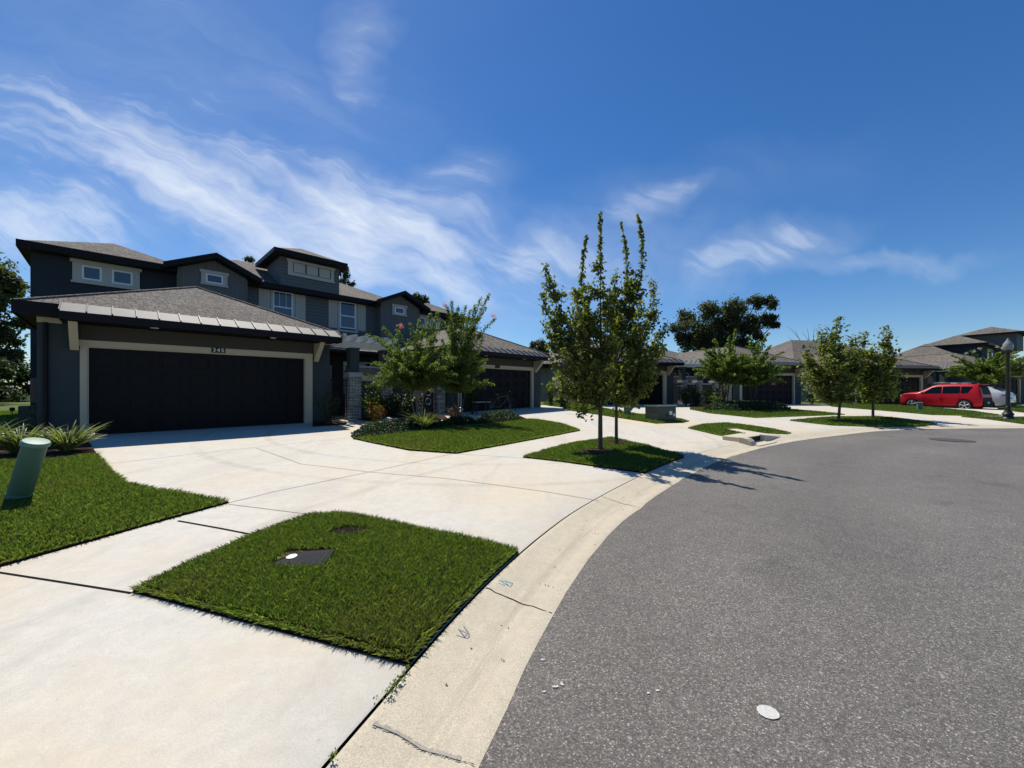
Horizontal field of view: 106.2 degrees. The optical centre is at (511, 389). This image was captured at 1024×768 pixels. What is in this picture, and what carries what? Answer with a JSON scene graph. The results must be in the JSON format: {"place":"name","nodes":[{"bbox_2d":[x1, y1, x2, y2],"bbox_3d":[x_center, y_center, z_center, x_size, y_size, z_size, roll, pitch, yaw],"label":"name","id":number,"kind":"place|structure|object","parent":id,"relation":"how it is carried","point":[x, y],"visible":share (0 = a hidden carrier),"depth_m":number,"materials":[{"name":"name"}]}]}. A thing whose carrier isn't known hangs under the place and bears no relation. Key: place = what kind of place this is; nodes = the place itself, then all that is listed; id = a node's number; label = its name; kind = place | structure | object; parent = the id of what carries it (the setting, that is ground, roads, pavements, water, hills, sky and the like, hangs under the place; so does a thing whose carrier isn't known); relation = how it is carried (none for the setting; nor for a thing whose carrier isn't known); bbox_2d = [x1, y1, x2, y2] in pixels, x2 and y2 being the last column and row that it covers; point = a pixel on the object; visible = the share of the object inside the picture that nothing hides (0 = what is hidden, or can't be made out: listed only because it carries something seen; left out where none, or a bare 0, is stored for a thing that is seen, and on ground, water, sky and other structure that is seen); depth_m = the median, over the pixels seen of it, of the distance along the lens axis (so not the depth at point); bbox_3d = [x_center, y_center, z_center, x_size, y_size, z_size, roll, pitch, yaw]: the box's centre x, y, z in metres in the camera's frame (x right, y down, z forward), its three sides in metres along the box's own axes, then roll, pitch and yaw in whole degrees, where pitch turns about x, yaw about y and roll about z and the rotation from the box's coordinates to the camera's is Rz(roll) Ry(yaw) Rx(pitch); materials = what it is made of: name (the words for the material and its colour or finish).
{"place":"outdoors","nodes":[
{"label":"outdoors","id":0,"kind":"place"},
{"bbox_2d":[0,400,32,432],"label":"lawn soil","id":1,"kind":"structure","parent":0,"point":[6,405],"depth_m":25.36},
{"bbox_2d":[0,252,29,363],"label":"oak tree","id":2,"kind":"object","parent":1,"relation":"on","point":[12,285],"visible":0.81,"depth_m":30.20,"materials":[{"name":"green plant"}]},
{"bbox_2d":[0,357,29,401],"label":"oak tree","id":3,"kind":"object","parent":1,"relation":"on","point":[11,371],"visible":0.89,"depth_m":26.84,"materials":[{"name":"green plant"}]},
{"bbox_2d":[18,405,36,424],"bbox_3d":[-14.456,0.825,11.643,0.600,0.650,0.550,0,0,44],"label":"air conditioner","id":4,"kind":"object","parent":1,"relation":"on","point":[24,413],"visible":0.29,"depth_m":11.35,"materials":[{"name":"grey metal"}]},
{"bbox_2d":[0,409,36,430],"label":"grass","id":5,"kind":"structure","parent":0,"point":[5,416],"depth_m":12.59,"materials":[{"name":"green plant"}]},
{"bbox_2d":[356,418,579,453],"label":"grass","id":6,"kind":"structure","parent":0,"point":[457,438],"depth_m":9.90,"materials":[{"name":"green plant"}]},
{"bbox_2d":[351,417,525,439],"bbox_3d":[-2.096,1.168,12.626,2.015,0.153,7.321,0,0,42],"label":"mulch bed","id":7,"kind":"object","parent":6,"relation":"on","point":[353,437],"visible":0.14,"depth_m":12.21,"materials":[{"name":"brown soil"}]},
{"bbox_2d":[350,416,447,437],"bbox_3d":[-3.208,1.016,11.102,1.470,0.371,3.533,0,0,37],"label":"juniper","id":8,"kind":"object","parent":7,"relation":"on","point":[384,425],"visible":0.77,"depth_m":10.47,"materials":[{"name":"green plant"}]},
{"bbox_2d":[361,312,469,416],"bbox_3d":[-3.181,-0.741,12.964,3.593,3.829,3.463,0,0,0],"label":"crape myrtle","id":9,"kind":"object","parent":7,"relation":"on","point":[416,373],"visible":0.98,"depth_m":12.51,"materials":[{"name":"green plant"}]},
{"bbox_2d":[401,410,444,427],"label":"flax plant","id":10,"kind":"object","parent":7,"relation":"on","point":[424,421],"visible":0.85,"depth_m":11.04,"materials":[{"name":"green plant"}]},
{"bbox_2d":[442,415,476,426],"bbox_3d":[-1.805,1.033,12.834,1.322,0.285,2.282,0,0,0],"label":"juniper","id":11,"kind":"object","parent":7,"relation":"on","point":[451,420],"visible":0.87,"depth_m":12.59,"materials":[{"name":"green plant"}]},
{"bbox_2d":[427,293,496,416],"bbox_3d":[-1.913,-1.111,13.459,2.346,4.580,2.700,0,0,32],"label":"crape myrtle","id":12,"kind":"object","parent":7,"relation":"on","point":[468,370],"visible":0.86,"depth_m":13.31,"materials":[{"name":"green plant"}]},
{"bbox_2d":[476,409,522,423],"bbox_3d":[-0.586,0.970,14.268,3.136,0.397,1.520,0,0,-45],"label":"juniper","id":13,"kind":"object","parent":7,"relation":"on","point":[505,415],"visible":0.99,"depth_m":13.94,"materials":[{"name":"green plant"}]},
{"bbox_2d":[0,403,1023,767],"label":"driveway","id":14,"kind":"structure","parent":0,"point":[90,677],"depth_m":2.54,"materials":[{"name":"concrete"}]},
{"bbox_2d":[0,428,95,459],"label":"mulch bed","id":15,"kind":"object","parent":14,"relation":"on","point":[87,447],"visible":0.14,"depth_m":6.89,"materials":[{"name":"brown soil"}]},
{"bbox_2d":[0,417,26,439],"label":"flax plant","id":16,"kind":"object","parent":15,"relation":"on","point":[4,425],"visible":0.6,"depth_m":6.65,"materials":[{"name":"green plant"}]},
{"bbox_2d":[0,423,68,453],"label":"flax plant","id":17,"kind":"object","parent":15,"relation":"on","point":[11,442],"visible":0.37,"depth_m":6.57,"materials":[{"name":"green plant"}]},
{"bbox_2d":[20,421,108,451],"bbox_3d":[-8.049,0.860,6.969,1.173,0.564,1.151,0,0,0],"label":"flax plant","id":18,"kind":"object","parent":15,"relation":"on","point":[69,442],"visible":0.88,"depth_m":6.89,"materials":[{"name":"green plant"}]},
{"bbox_2d":[0,572,131,592],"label":"pavement joint","id":19,"kind":"object","parent":14,"relation":"on","point":[66,582],"visible":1,"depth_m":2.68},
{"bbox_2d":[0,452,229,566],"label":"grass","id":20,"kind":"structure","parent":14,"relation":"on","point":[62,511],"depth_m":4.16,"materials":[{"name":"green plant"}]},
{"bbox_2d":[3,437,50,500],"bbox_3d":[-5.458,0.928,4.325,0.227,0.756,0.227,20,2,0],"label":"cable marker","id":21,"kind":"object","parent":20,"relation":"on","point":[27,467],"visible":0.8,"depth_m":4.26,"materials":[{"name":"plastic"}]},
{"bbox_2d":[178,520,250,533],"bbox_3d":[-2.828,1.341,3.712,1.112,0.038,0.028,0,0,17],"label":"pavement joint","id":22,"kind":"object","parent":14,"relation":"on","point":[214,527],"visible":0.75,"depth_m":3.72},
{"bbox_2d":[128,509,518,666],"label":"grass","id":23,"kind":"structure","parent":14,"relation":"on","point":[262,549],"depth_m":2.77,"materials":[{"name":"green plant"}]},
{"bbox_2d":[271,549,334,567],"bbox_3d":[-1.684,1.373,3.075,0.430,0.053,0.290,-2,3,-6],"label":"meter box","id":24,"kind":"object","parent":23,"relation":"on","point":[308,557],"visible":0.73,"depth_m":3.08,"materials":[{"name":"plastic"}]},
{"bbox_2d":[133,552,518,664],"bbox_3d":[-1.272,1.398,3.126,2.410,0.090,1.749,0,0,16],"label":"soil edge","id":25,"kind":"object","parent":23,"relation":"on","point":[327,642],"visible":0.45,"depth_m":2.28,"materials":[{"name":"black soil"}]},
{"bbox_2d":[312,419,346,426],"bbox_3d":[-6.059,1.122,12.789,0.985,0.085,2.258,0,0,-26],"label":"mulch bed","id":26,"kind":"object","parent":14,"relation":"on","point":[323,423],"visible":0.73,"depth_m":12.24,"materials":[{"name":"brown soil"}]},
{"bbox_2d":[310,385,343,423],"bbox_3d":[-5.802,0.476,12.127,0.676,1.306,0.772,0,0,29],"label":"shrub","id":27,"kind":"object","parent":26,"relation":"on","point":[331,411],"visible":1,"depth_m":12.12,"materials":[{"name":"green plant"}]},
{"bbox_2d":[330,333,397,419],"bbox_3d":[-6.114,-0.210,14.882,2.900,3.420,2.480,0,0,44],"label":"pergola","id":28,"kind":"object","parent":14,"relation":"on","point":[353,344],"visible":0.56,"depth_m":13.86,"materials":[{"name":"paint"}]},
{"bbox_2d":[330,378,346,419],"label":"iron gate","id":29,"kind":"structure","parent":28,"relation":"attached to","point":[340,385],"depth_m":13.70,"materials":[{"name":"black metal"}]},
{"bbox_2d":[358,413,446,421],"bbox_3d":[-4.248,1.101,14.952,3.392,0.141,4.206,0,0,-42],"label":"mulch bed","id":30,"kind":"object","parent":14,"relation":"on","point":[442,417],"visible":0.25,"depth_m":14.41,"materials":[{"name":"brown soil"}]},
{"bbox_2d":[359,387,385,419],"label":"shrub","id":31,"kind":"object","parent":30,"relation":"on","point":[364,401],"visible":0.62,"depth_m":13.47,"materials":[{"name":"green plant"}]},
{"bbox_2d":[365,402,386,421],"bbox_3d":[-4.489,0.773,12.731,0.721,0.714,0.531,0,0,0],"label":"croton","id":32,"kind":"object","parent":30,"relation":"on","point":[379,413],"visible":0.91,"depth_m":12.68,"materials":[{"name":"orange plant"}]},
{"bbox_2d":[376,390,407,417],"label":"shrub","id":33,"kind":"object","parent":30,"relation":"on","point":[394,410],"visible":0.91,"depth_m":13.71,"materials":[{"name":"green plant"}]},
{"bbox_2d":[393,390,425,417],"bbox_3d":[-3.820,0.563,14.377,1.119,1.075,0.791,0,0,33],"label":"shrub","id":34,"kind":"object","parent":30,"relation":"on","point":[408,406],"visible":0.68,"depth_m":14.28,"materials":[{"name":"green plant"}]},
{"bbox_2d":[361,378,444,417],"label":"courtyard wall","id":35,"kind":"structure","parent":14,"relation":"on","point":[440,401],"depth_m":15.26,"materials":[{"name":"paint"}]},
{"bbox_2d":[423,384,435,412],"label":"iron gate","id":36,"kind":"structure","parent":35,"relation":"attached to","point":[430,401],"depth_m":16.35,"materials":[{"name":"black metal"}]},
{"bbox_2d":[462,385,483,413],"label":"shrub","id":37,"kind":"object","parent":14,"relation":"on","point":[469,399],"visible":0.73,"depth_m":16.29,"materials":[{"name":"green plant"}]},
{"bbox_2d":[485,391,516,412],"bbox_3d":[-0.467,0.583,16.502,1.736,1.011,0.572,0,0,-40],"label":"bicycle","id":38,"kind":"object","parent":14,"relation":"on","point":[506,399],"visible":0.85,"depth_m":16.43,"materials":[{"name":"black metal"}]},
{"bbox_2d":[321,451,704,767],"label":"expansion joint","id":39,"kind":"object","parent":14,"relation":"on","point":[350,736],"visible":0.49,"depth_m":2.03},
{"bbox_2d":[523,436,685,474],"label":"grass","id":40,"kind":"structure","parent":14,"relation":"on","point":[637,456],"depth_m":7.87,"materials":[{"name":"green plant"}]},
{"bbox_2d":[538,211,623,448],"bbox_3d":[1.554,-1.276,8.620,1.926,5.413,1.742,0,0,0],"label":"maple tree","id":41,"kind":"object","parent":40,"relation":"on","point":[590,387],"visible":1,"depth_m":8.46,"materials":[{"name":"green plant"}]},
{"bbox_2d":[576,448,616,454],"bbox_3d":[1.860,1.382,8.333,0.915,0.105,0.688,0,0,0],"label":"mulch bed","id":42,"kind":"object","parent":40,"relation":"on","point":[595,450],"visible":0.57,"depth_m":8.36,"materials":[{"name":"brown soil"}]},
{"bbox_2d":[602,214,669,443],"bbox_3d":[2.942,-1.413,9.324,1.704,5.678,1.577,0,0,18],"label":"maple tree","id":43,"kind":"object","parent":40,"relation":"on","point":[635,382],"visible":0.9,"depth_m":9.27,"materials":[{"name":"green plant"}]},
{"bbox_2d":[680,381,690,405],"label":"shrub","id":44,"kind":"object","parent":14,"relation":"on","point":[684,395],"visible":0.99,"depth_m":23.35,"materials":[{"name":"green plant"}]},
{"bbox_2d":[675,360,705,403],"bbox_3d":[11.595,-0.210,26.801,2.480,3.420,2.900,0,0,-16],"label":"pergola","id":45,"kind":"object","parent":14,"relation":"on","point":[697,380],"visible":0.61,"depth_m":25.78,"materials":[{"name":"paint"}]},
{"bbox_2d":[687,381,731,403],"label":"courtyard wall","id":46,"kind":"structure","parent":14,"relation":"on","point":[709,383],"depth_m":26.30,"materials":[{"name":"paint"}]},
{"bbox_2d":[690,404,779,408],"bbox_3d":[13.068,1.080,23.390,6.705,0.246,4.775,0,0,0],"label":"mulch bed","id":47,"kind":"object","parent":14,"relation":"on","point":[695,406],"visible":0.22,"depth_m":22.92,"materials":[{"name":"brown soil"}]},
{"bbox_2d":[688,385,704,405],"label":"shrub","id":48,"kind":"object","parent":47,"relation":"on","point":[695,394],"visible":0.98,"depth_m":23.48,"materials":[{"name":"green plant"}]},
{"bbox_2d":[699,384,717,404],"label":"shrub","id":49,"kind":"object","parent":47,"relation":"on","point":[708,402],"visible":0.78,"depth_m":23.60,"materials":[{"name":"green plant"}]},
{"bbox_2d":[713,386,727,401],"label":"shrub","id":50,"kind":"object","parent":47,"relation":"on","point":[725,390],"visible":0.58,"depth_m":23.60,"materials":[{"name":"green plant"}]},
{"bbox_2d":[693,329,763,402],"bbox_3d":[12.498,-1.205,22.378,3.549,4.678,3.693,0,0,30],"label":"crape myrtle","id":51,"kind":"object","parent":47,"relation":"on","point":[724,369],"visible":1,"depth_m":22.02,"materials":[{"name":"green plant"}]},
{"bbox_2d":[723,332,790,403],"bbox_3d":[14.249,-1.120,22.739,3.788,4.526,3.343,0,0,0],"label":"crape myrtle","id":52,"kind":"object","parent":47,"relation":"on","point":[759,367],"visible":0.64,"depth_m":22.28,"materials":[{"name":"green plant"}]},
{"bbox_2d":[900,384,992,408],"bbox_3d":[29.648,0.559,26.390,2.120,1.798,3.972,0,0,-25],"label":"parked car","id":53,"kind":"object","parent":14,"relation":"on","point":[965,396],"visible":0.8,"depth_m":25.44,"materials":[{"name":"red paint"}]},
{"bbox_2d":[987,386,1016,407],"bbox_3d":[32.485,0.602,27.759,1.952,1.714,4.550,0,0,-25],"label":"parked car","id":54,"kind":"object","parent":14,"relation":"on","point":[998,394],"visible":0.21,"depth_m":25.78,"materials":[{"name":"grey paint"}]},
{"bbox_2d":[0,0,1023,388],"label":"sky","id":55,"kind":"structure","parent":0,"point":[861,162],"materials":[{"name":"blue"}]},
{"bbox_2d":[21,392,1023,415],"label":"lawn ground","id":56,"kind":"structure","parent":0,"point":[542,404],"depth_m":31.72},
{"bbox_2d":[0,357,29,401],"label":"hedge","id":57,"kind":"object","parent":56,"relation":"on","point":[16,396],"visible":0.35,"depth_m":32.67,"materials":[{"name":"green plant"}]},
{"bbox_2d":[339,267,355,286],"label":"oak tree","id":58,"kind":"object","parent":56,"relation":"on","point":[344,276],"visible":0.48,"depth_m":44.62,"materials":[{"name":"green plant"}]},
{"bbox_2d":[412,292,429,303],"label":"oak tree","id":59,"kind":"object","parent":56,"relation":"on","point":[418,296],"visible":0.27,"depth_m":48.83,"materials":[{"name":"green plant"}]},
{"bbox_2d":[529,337,550,352],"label":"oak tree","id":60,"kind":"object","parent":56,"relation":"on","point":[540,345],"visible":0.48,"depth_m":54.30,"materials":[{"name":"green plant"}]},
{"bbox_2d":[541,340,805,404],"bbox_3d":[10.390,-1.589,34.862,19.100,6.378,20.415,0,0,-16],"label":"bungalow","id":61,"kind":"object","parent":56,"relation":"on","point":[664,391],"visible":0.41,"depth_m":27.78,"materials":[{"name":"paint"}]},
{"bbox_2d":[602,374,661,404],"bbox_3d":[7.572,0.035,24.532,4.740,2.050,0.062,0,0,-16],"label":"garage door","id":62,"kind":"structure","parent":61,"relation":"in","point":[655,397],"depth_m":25.02,"materials":[{"name":"black paint"}]},
{"bbox_2d":[742,375,791,403],"bbox_3d":[18.354,0.035,27.706,4.740,2.050,0.062,0,0,-16],"label":"garage door","id":63,"kind":"structure","parent":61,"relation":"in","point":[781,392],"depth_m":27.84,"materials":[{"name":"black paint"}]},
{"bbox_2d":[666,293,781,352],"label":"oak tree","id":64,"kind":"object","parent":56,"relation":"on","point":[704,333],"visible":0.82,"depth_m":61.25,"materials":[{"name":"green plant"}]},
{"bbox_2d":[760,340,1023,404],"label":"bungalow","id":65,"kind":"object","parent":56,"relation":"on","point":[919,369],"visible":0.26,"depth_m":34.21,"materials":[{"name":"paint"}]},
{"bbox_2d":[875,377,918,403],"bbox_3d":[31.635,0.135,31.665,4.740,2.250,0.062,0,0,-11],"label":"garage door","id":66,"kind":"structure","parent":65,"relation":"in","point":[913,382],"depth_m":31.79,"materials":[{"name":"black paint"}]},
{"bbox_2d":[979,379,1016,402],"bbox_3d":[42.669,0.135,33.810,4.740,2.250,0.062,0,0,-11],"label":"garage door","id":67,"kind":"structure","parent":65,"relation":"in","point":[1013,383],"depth_m":34.10,"materials":[{"name":"black paint"}]},
{"bbox_2d":[928,366,950,386],"bbox_3d":[35.854,-0.210,33.545,2.480,3.420,2.900,0,0,-11],"label":"pergola","id":68,"kind":"object","parent":56,"relation":"on","point":[932,379],"visible":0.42,"depth_m":32.58,"materials":[{"name":"paint"}]},
{"bbox_2d":[940,346,1023,385],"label":"crape myrtle","id":69,"kind":"object","parent":56,"relation":"on","point":[993,371],"visible":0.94,"depth_m":29.55,"materials":[{"name":"green plant"}]},
{"bbox_2d":[552,401,689,423],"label":"grass","id":70,"kind":"structure","parent":0,"point":[633,416],"depth_m":16.50,"materials":[{"name":"green plant"}]},
{"bbox_2d":[543,401,592,408],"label":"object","id":71,"kind":"structure","parent":70,"relation":"on","point":[555,403],"depth_m":22.10,"materials":[{"name":"green plant"}]},
{"bbox_2d":[644,405,676,420],"bbox_3d":[5.930,0.993,15.368,1.100,0.740,0.920,0,0,-20],"label":"transformer box","id":72,"kind":"object","parent":70,"relation":"on","point":[661,412],"visible":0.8,"depth_m":15.05,"materials":[{"name":"green"}]},
{"bbox_2d":[688,422,790,435],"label":"grass","id":73,"kind":"structure","parent":0,"point":[718,428],"depth_m":12.98,"materials":[{"name":"green plant"}]},
{"bbox_2d":[479,428,1023,767],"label":"road","id":74,"kind":"structure","parent":0,"point":[855,600],"depth_m":2.50,"materials":[{"name":"grey asphalt"}]},
{"bbox_2d":[326,425,1023,767],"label":"curb","id":75,"kind":"structure","parent":74,"relation":"on","point":[462,711],"depth_m":2.23,"materials":[{"name":"concrete"}]},
{"bbox_2d":[328,664,409,759],"bbox_3d":[-0.624,1.415,1.739,0.077,0.051,0.532,0,0,22],"label":"weed","id":76,"kind":"object","parent":75,"relation":"on","point":[392,684],"visible":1,"depth_m":1.84,"materials":[{"name":"green plant"}]},
{"bbox_2d":[372,721,461,761],"bbox_3d":[-0.406,1.479,1.619,0.410,0.054,0.042,0,0,17],"label":"curb patch","id":77,"kind":"object","parent":75,"relation":"on","point":[417,744],"visible":1,"depth_m":1.61,"materials":[{"name":"grey concrete"}]},
{"bbox_2d":[722,433,780,445],"bbox_3d":[7.246,1.400,11.250,2.840,0.200,0.930,0,0,-37],"label":"storm inlet","id":78,"kind":"object","parent":75,"relation":"on","point":[748,439],"visible":0.89,"depth_m":10.73,"materials":[{"name":"concrete"}]},
{"bbox_2d":[757,705,779,718],"bbox_3d":[1.201,1.515,1.806,0.095,0.001,0.080,0,0,0],"label":"paint dot","id":79,"kind":"object","parent":74,"relation":"on","point":[766,711],"visible":1,"depth_m":1.80,"materials":[{"name":"white paint"}]},
{"bbox_2d":[929,438,975,441],"bbox_3d":[13.054,1.510,11.419,0.918,0.012,0.919,0,0,0],"label":"manhole cover","id":80,"kind":"object","parent":74,"relation":"on","point":[951,439],"visible":1,"depth_m":11.32,"materials":[{"name":"metal"}]},
{"bbox_2d":[691,407,844,417],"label":"grass","id":81,"kind":"structure","parent":0,"point":[775,413],"depth_m":19.22,"materials":[{"name":"green plant"}]},
{"bbox_2d":[702,400,790,410],"bbox_3d":[12.770,0.919,22.092,6.344,0.548,3.528,0,0,-17],"label":"juniper","id":82,"kind":"object","parent":81,"relation":"on","point":[734,405],"visible":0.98,"depth_m":20.97,"materials":[{"name":"green plant"}]},
{"bbox_2d":[790,415,937,426],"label":"grass","id":83,"kind":"structure","parent":0,"point":[880,420],"depth_m":16.05,"materials":[{"name":"green plant"}]},
{"bbox_2d":[796,315,868,418],"bbox_3d":[14.127,-0.907,16.850,3.589,4.654,2.184,0,0,-29],"label":"maple tree","id":84,"kind":"object","parent":83,"relation":"on","point":[835,379],"visible":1,"depth_m":16.50,"materials":[{"name":"green plant"}]},
{"bbox_2d":[851,325,909,416],"bbox_3d":[16.683,-0.787,17.653,2.915,4.373,1.976,0,0,-21],"label":"maple tree","id":85,"kind":"object","parent":83,"relation":"on","point":[880,380],"visible":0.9,"depth_m":17.38,"materials":[{"name":"green plant"}]},
{"bbox_2d":[823,403,999,415],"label":"grass","id":86,"kind":"structure","parent":0,"point":[914,409],"depth_m":22.89,"materials":[{"name":"green plant"}]},
{"bbox_2d":[997,406,1023,411],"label":"grass","id":87,"kind":"structure","parent":0,"point":[1018,408],"depth_m":24.17,"materials":[{"name":"green plant"}]},
{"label":"lawn soil","id":88,"kind":"structure","parent":0,"visible":0},
{"bbox_2d":[542,386,554,404],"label":"shrub","id":89,"kind":"object","parent":88,"relation":"on","point":[550,398],"visible":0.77,"depth_m":22.72,"materials":[{"name":"green plant"}]},
{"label":"lawn soil","id":90,"kind":"structure","parent":0,"visible":0},
{"bbox_2d":[961,415,1023,423],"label":"grass","id":91,"kind":"structure","parent":90,"relation":"on","point":[1019,419],"depth_m":17.43,"materials":[{"name":"green plant"}]},
{"bbox_2d":[1001,338,1015,418],"bbox_3d":[22.513,-0.456,17.459,0.420,3.740,0.420,0,0,0],"label":"street lamp","id":92,"kind":"object","parent":90,"relation":"on","point":[1007,348],"visible":0.94,"depth_m":17.41,"materials":[{"name":"black metal"}]},
{"label":"ground","id":93,"kind":"structure","parent":0,"visible":0},
{"bbox_2d":[11,238,550,435],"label":"townhouse","id":94,"kind":"structure","parent":93,"relation":"on","point":[124,340],"depth_m":11.92,"materials":[{"name":"paint"}]},
{"bbox_2d":[82,265,101,280],"bbox_3d":[-15.469,-4.260,14.164,0.060,0.500,0.490,0,0,44],"label":"window","id":95,"kind":"structure","parent":94,"relation":"in","point":[88,272],"depth_m":14.15,"materials":[{"name":"white"}]},
{"bbox_2d":[112,270,132,285],"bbox_3d":[-14.920,-4.260,14.732,0.060,0.500,0.550,0,0,44],"label":"window","id":96,"kind":"structure","parent":94,"relation":"in","point":[119,277],"depth_m":14.73,"materials":[{"name":"white"}]},
{"bbox_2d":[89,348,303,434],"bbox_3d":[-8.491,0.095,10.922,0.062,2.170,4.740,0,0,44],"label":"garage door","id":97,"kind":"structure","parent":94,"relation":"in","point":[131,391],"depth_m":10.53,"materials":[{"name":"black paint"}]},
{"bbox_2d":[206,273,222,284],"bbox_3d":[-12.592,-4.655,16.279,0.060,0.370,0.570,0,0,44],"label":"window","id":98,"kind":"structure","parent":94,"relation":"in","point":[211,278],"depth_m":16.27,"materials":[{"name":"white"}]},
{"bbox_2d":[273,290,292,316],"bbox_3d":[-11.119,-4.005,18.664,0.065,1.410,0.850,0,0,44],"label":"window","id":99,"kind":"structure","parent":94,"relation":"in","point":[282,301],"depth_m":18.68,"materials":[{"name":"white"}]},
{"bbox_2d":[340,301,355,328],"bbox_3d":[-8.937,-4.005,20.925,0.065,1.410,0.850,0,0,44],"label":"window","id":100,"kind":"structure","parent":94,"relation":"in","point":[347,310],"depth_m":20.91,"materials":[{"name":"white"}]},
{"bbox_2d":[343,361,370,393],"bbox_3d":[-7.137,-0.525,17.751,0.065,1.450,1.300,0,0,44],"label":"window","id":101,"kind":"structure","parent":94,"relation":"in","point":[344,362],"depth_m":17.35,"materials":[{"name":"white"}]},
{"bbox_2d":[462,368,529,411],"bbox_3d":[-0.683,0.035,19.008,0.062,2.050,4.740,0,0,44],"label":"garage door","id":102,"kind":"structure","parent":94,"relation":"in","point":[517,382],"depth_m":19.26,"materials":[{"name":"black paint"}]},
{"bbox_2d":[895,327,1023,359],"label":"townhouse","id":103,"kind":"structure","parent":93,"relation":"on","point":[985,340],"depth_m":43.56,"materials":[{"name":"paint"}]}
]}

